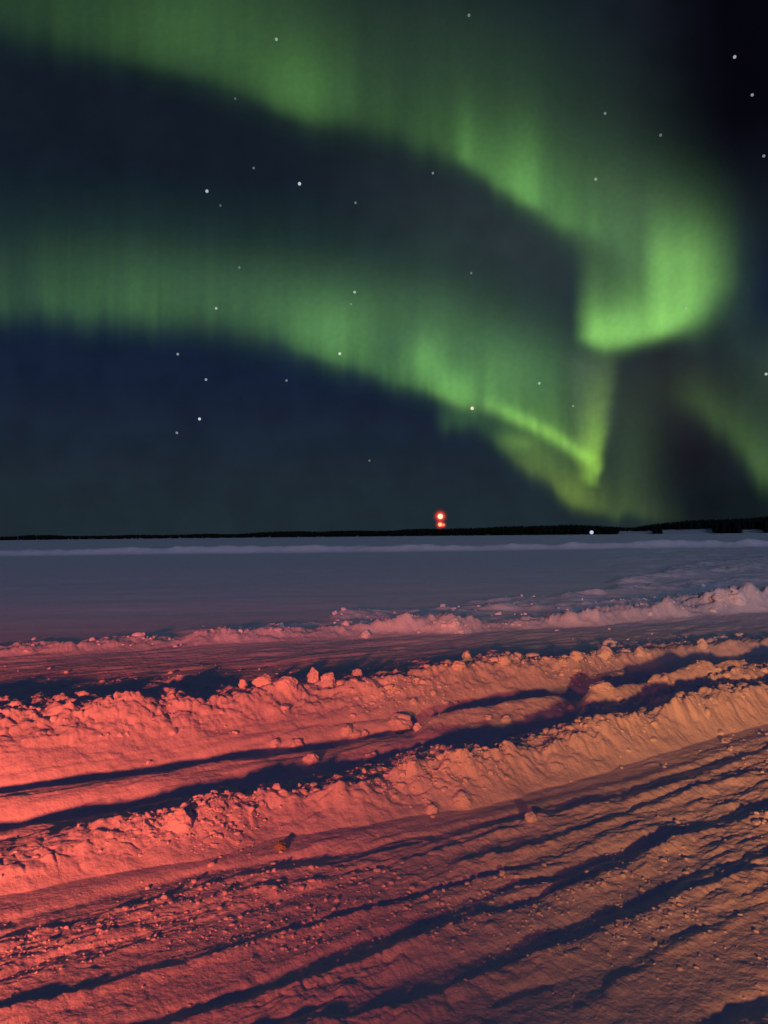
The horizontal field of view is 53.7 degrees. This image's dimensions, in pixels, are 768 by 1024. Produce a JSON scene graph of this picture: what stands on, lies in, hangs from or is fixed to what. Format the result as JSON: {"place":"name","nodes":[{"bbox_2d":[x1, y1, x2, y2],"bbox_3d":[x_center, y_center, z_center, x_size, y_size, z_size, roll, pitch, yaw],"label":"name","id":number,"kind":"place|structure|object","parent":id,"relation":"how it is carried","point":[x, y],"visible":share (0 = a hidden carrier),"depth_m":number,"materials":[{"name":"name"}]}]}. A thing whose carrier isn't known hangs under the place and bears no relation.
{"place":"outdoors","nodes":[
{"label":"outdoors","id":0,"kind":"place"},
{"bbox_2d":[0,0,767,536],"bbox_3d":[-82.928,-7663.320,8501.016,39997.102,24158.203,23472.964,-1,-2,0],"label":"sky","id":1,"kind":"structure","parent":0,"point":[132,254],"depth_m":18174.16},
{"bbox_2d":[0,533,767,1023],"bbox_3d":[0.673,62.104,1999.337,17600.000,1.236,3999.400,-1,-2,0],"label":"snow ground","id":2,"kind":"structure","parent":0,"point":[60,777],"depth_m":4.85,"materials":[{"name":"white snow"}]},
{"bbox_2d":[169,674,189,689],"bbox_3d":[-2.089,1.760,7.761,0.191,0.194,0.180,-1,-2,8],"label":"snow chunk","id":3,"kind":"object","parent":2,"relation":"on","point":[178,681],"visible":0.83,"depth_m":7.70,"materials":[{"name":"white snow"}]},
{"bbox_2d":[167,808,192,833],"bbox_3d":[-1.067,1.621,3.983,0.132,0.136,0.135,-1,-2,-4],"label":"snow chunk","id":4,"kind":"object","parent":2,"relation":"on","point":[179,820],"visible":0.93,"depth_m":3.93,"materials":[{"name":"white snow"}]},
{"bbox_2d":[238,678,247,687],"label":"snow chunk","id":5,"kind":"object","parent":2,"relation":"on","point":[243,682],"visible":1,"depth_m":7.13,"materials":[{"name":"white snow"}]},
{"bbox_2d":[252,673,272,686],"bbox_3d":[-1.127,1.562,7.019,0.191,0.134,0.139,0,-2,-7],"label":"snow chunk","id":6,"kind":"object","parent":2,"relation":"on","point":[263,680],"visible":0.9,"depth_m":6.96,"materials":[{"name":"white snow"}]},
{"bbox_2d":[271,738,280,748],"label":"snow chunk","id":7,"kind":"object","parent":2,"relation":"on","point":[275,743],"visible":1,"depth_m":6.09,"materials":[{"name":"white snow"}]},
{"bbox_2d":[272,783,281,790],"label":"snow chunk","id":8,"kind":"object","parent":2,"relation":"on","point":[276,786],"visible":0.98,"depth_m":4.37,"materials":[{"name":"white snow"}]},
{"bbox_2d":[273,840,286,850],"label":"snow chunk","id":9,"kind":"object","parent":2,"relation":"on","point":[280,845],"visible":1,"depth_m":3.86,"materials":[{"name":"white snow"}]},
{"bbox_2d":[273,676,297,690],"bbox_3d":[-0.892,1.552,6.857,0.213,0.150,0.202,-1,-2,20],"label":"snow chunk","id":10,"kind":"object","parent":2,"relation":"on","point":[289,683],"visible":0.97,"depth_m":6.80,"materials":[{"name":"white snow"}]},
{"bbox_2d":[289,739,303,750],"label":"snow chunk","id":11,"kind":"object","parent":2,"relation":"on","point":[296,744],"visible":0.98,"depth_m":6.12,"materials":[{"name":"white snow"}]},
{"bbox_2d":[302,753,319,764],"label":"snow chunk","id":12,"kind":"object","parent":2,"relation":"on","point":[311,759],"visible":0.97,"depth_m":5.42,"materials":[{"name":"white snow"}]},
{"bbox_2d":[306,667,318,682],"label":"snow chunk","id":13,"kind":"object","parent":2,"relation":"on","point":[312,676],"visible":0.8,"depth_m":7.20,"materials":[{"name":"white snow"}]},
{"bbox_2d":[321,672,335,688],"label":"snow chunk","id":14,"kind":"object","parent":2,"relation":"on","point":[328,680],"visible":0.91,"depth_m":7.14,"materials":[{"name":"white snow"}]},
{"bbox_2d":[341,620,348,625],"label":"snow chunk","id":15,"kind":"object","parent":2,"relation":"on","point":[346,623],"visible":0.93,"depth_m":12.27,"materials":[{"name":"white snow"}]},
{"bbox_2d":[341,724,352,736],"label":"snow chunk","id":16,"kind":"object","parent":2,"relation":"on","point":[346,730],"visible":1,"depth_m":6.38,"materials":[{"name":"white snow"}]},
{"bbox_2d":[352,730,360,737],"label":"snow chunk","id":17,"kind":"object","parent":2,"relation":"on","point":[356,733],"visible":1,"depth_m":6.39,"materials":[{"name":"white snow"}]},
{"bbox_2d":[351,668,362,676],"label":"snow chunk","id":18,"kind":"object","parent":2,"relation":"on","point":[357,672],"visible":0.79,"depth_m":7.66,"materials":[{"name":"white snow"}]},
{"bbox_2d":[360,630,370,637],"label":"snow chunk","id":19,"kind":"object","parent":2,"relation":"on","point":[365,634],"visible":0.96,"depth_m":11.85,"materials":[{"name":"white snow"}]},
{"bbox_2d":[362,730,368,737],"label":"snow chunk","id":20,"kind":"object","parent":2,"relation":"on","point":[365,733],"visible":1,"depth_m":6.42,"materials":[{"name":"white snow"}]},
{"bbox_2d":[365,751,377,762],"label":"snow chunk","id":21,"kind":"object","parent":2,"relation":"on","point":[371,757],"visible":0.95,"depth_m":5.58,"materials":[{"name":"white snow"}]},
{"bbox_2d":[0,584,767,1023],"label":"snow crumbs","id":22,"kind":"object","parent":2,"relation":"on","point":[172,808],"visible":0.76,"depth_m":4.20,"materials":[{"name":"white snow"}]},
{"bbox_2d":[0,516,767,539],"bbox_3d":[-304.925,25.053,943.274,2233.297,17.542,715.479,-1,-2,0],"label":"forest","id":23,"kind":"object","parent":2,"relation":"on","point":[736,525],"visible":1,"depth_m":840.28,"materials":[{"name":"black plant"}]},
{"bbox_2d":[388,713,412,733],"bbox_3d":[0.146,1.848,6.598,0.191,0.190,0.232,0,-2,-27],"label":"snow chunk","id":24,"kind":"object","parent":2,"relation":"on","point":[400,723],"visible":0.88,"depth_m":6.53,"materials":[{"name":"white snow"}]},
{"bbox_2d":[412,723,420,731],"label":"snow chunk","id":25,"kind":"object","parent":2,"relation":"on","point":[416,727],"visible":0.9,"depth_m":6.12,"materials":[{"name":"white snow"}]},
{"bbox_2d":[425,804,437,814],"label":"snow chunk","id":26,"kind":"object","parent":2,"relation":"on","point":[431,808],"visible":0.98,"depth_m":4.34,"materials":[{"name":"white snow"}]},
{"bbox_2d":[438,514,444,535],"bbox_3d":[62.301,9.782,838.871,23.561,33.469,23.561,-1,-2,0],"label":"beacon mast","id":27,"kind":"object","parent":2,"relation":"on","point":[440,516],"visible":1,"depth_m":837.54,"materials":[{"name":"metal"}]},
{"bbox_2d":[447,618,459,627],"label":"snow chunk","id":28,"kind":"object","parent":2,"relation":"on","point":[453,622],"visible":1,"depth_m":12.18,"materials":[{"name":"white snow"}]},
{"bbox_2d":[451,661,465,671],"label":"snow chunk","id":29,"kind":"object","parent":2,"relation":"on","point":[460,666],"visible":0.99,"depth_m":7.57,"materials":[{"name":"white snow"}]},
{"bbox_2d":[452,790,471,806],"bbox_3d":[0.457,1.684,4.449,0.118,0.094,0.100,0,-2,-6],"label":"snow chunk","id":30,"kind":"object","parent":2,"relation":"on","point":[461,798],"visible":1,"depth_m":4.42,"materials":[{"name":"white snow"}]},
{"bbox_2d":[462,650,470,661],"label":"snow chunk","id":31,"kind":"object","parent":2,"relation":"on","point":[466,655],"visible":0.94,"depth_m":8.20,"materials":[{"name":"white snow"}]},
{"bbox_2d":[485,714,491,719],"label":"snow chunk","id":32,"kind":"object","parent":2,"relation":"on","point":[488,717],"visible":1,"depth_m":6.28,"materials":[{"name":"white snow"}]},
{"bbox_2d":[498,656,510,664],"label":"snow chunk","id":33,"kind":"object","parent":2,"relation":"on","point":[505,660],"visible":1,"depth_m":7.98,"materials":[{"name":"white snow"}]},
{"bbox_2d":[500,715,511,722],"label":"snow chunk","id":34,"kind":"object","parent":2,"relation":"on","point":[507,718],"visible":1,"depth_m":6.29,"materials":[{"name":"white snow"}]},
{"bbox_2d":[524,812,536,821],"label":"snow chunk","id":35,"kind":"object","parent":2,"relation":"on","point":[530,816],"visible":1,"depth_m":4.14,"materials":[{"name":"white snow"}]},
{"bbox_2d":[567,704,574,710],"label":"snow chunk","id":36,"kind":"object","parent":2,"relation":"on","point":[571,707],"visible":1,"depth_m":6.75,"materials":[{"name":"white snow"}]},
{"bbox_2d":[570,650,583,661],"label":"snow chunk","id":37,"kind":"object","parent":2,"relation":"on","point":[578,656],"visible":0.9,"depth_m":8.39,"materials":[{"name":"white snow"}]},
{"bbox_2d":[589,680,614,692],"bbox_3d":[1.984,1.595,6.910,0.234,0.111,0.180,-1,-2,21],"label":"snow chunk","id":38,"kind":"object","parent":2,"relation":"on","point":[603,686],"visible":1,"depth_m":6.86,"materials":[{"name":"white snow"}]},
{"bbox_2d":[596,646,612,659],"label":"snow chunk","id":39,"kind":"object","parent":2,"relation":"on","point":[605,652],"visible":0.97,"depth_m":8.94,"materials":[{"name":"white snow"}]},
{"bbox_2d":[617,696,623,701],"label":"snow chunk","id":40,"kind":"object","parent":2,"relation":"on","point":[620,698],"visible":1,"depth_m":6.83,"materials":[{"name":"white snow"}]},
{"bbox_2d":[634,646,646,655],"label":"snow chunk","id":41,"kind":"object","parent":2,"relation":"on","point":[639,651],"visible":1,"depth_m":9.26,"materials":[{"name":"white snow"}]},
{"bbox_2d":[696,638,708,648],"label":"snow chunk","id":42,"kind":"object","parent":2,"relation":"on","point":[701,643],"visible":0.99,"depth_m":9.77,"materials":[{"name":"white snow"}]},
{"bbox_2d":[712,593,726,601],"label":"snow chunk","id":43,"kind":"object","parent":2,"relation":"on","point":[719,597],"visible":1,"depth_m":14.85,"materials":[{"name":"white snow"}]},
{"bbox_2d":[728,591,746,604],"bbox_3d":[6.996,1.706,15.030,0.316,0.297,0.320,0,-2,-28],"label":"snow chunk","id":44,"kind":"object","parent":2,"relation":"on","point":[736,597],"visible":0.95,"depth_m":14.93,"materials":[{"name":"white snow"}]},
{"bbox_2d":[21,528,765,539],"bbox_3d":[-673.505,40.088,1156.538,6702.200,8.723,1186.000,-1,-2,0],"label":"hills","id":45,"kind":"structure","parent":0,"point":[689,531],"depth_m":691.96,"materials":[{"name":"black"}]}
]}

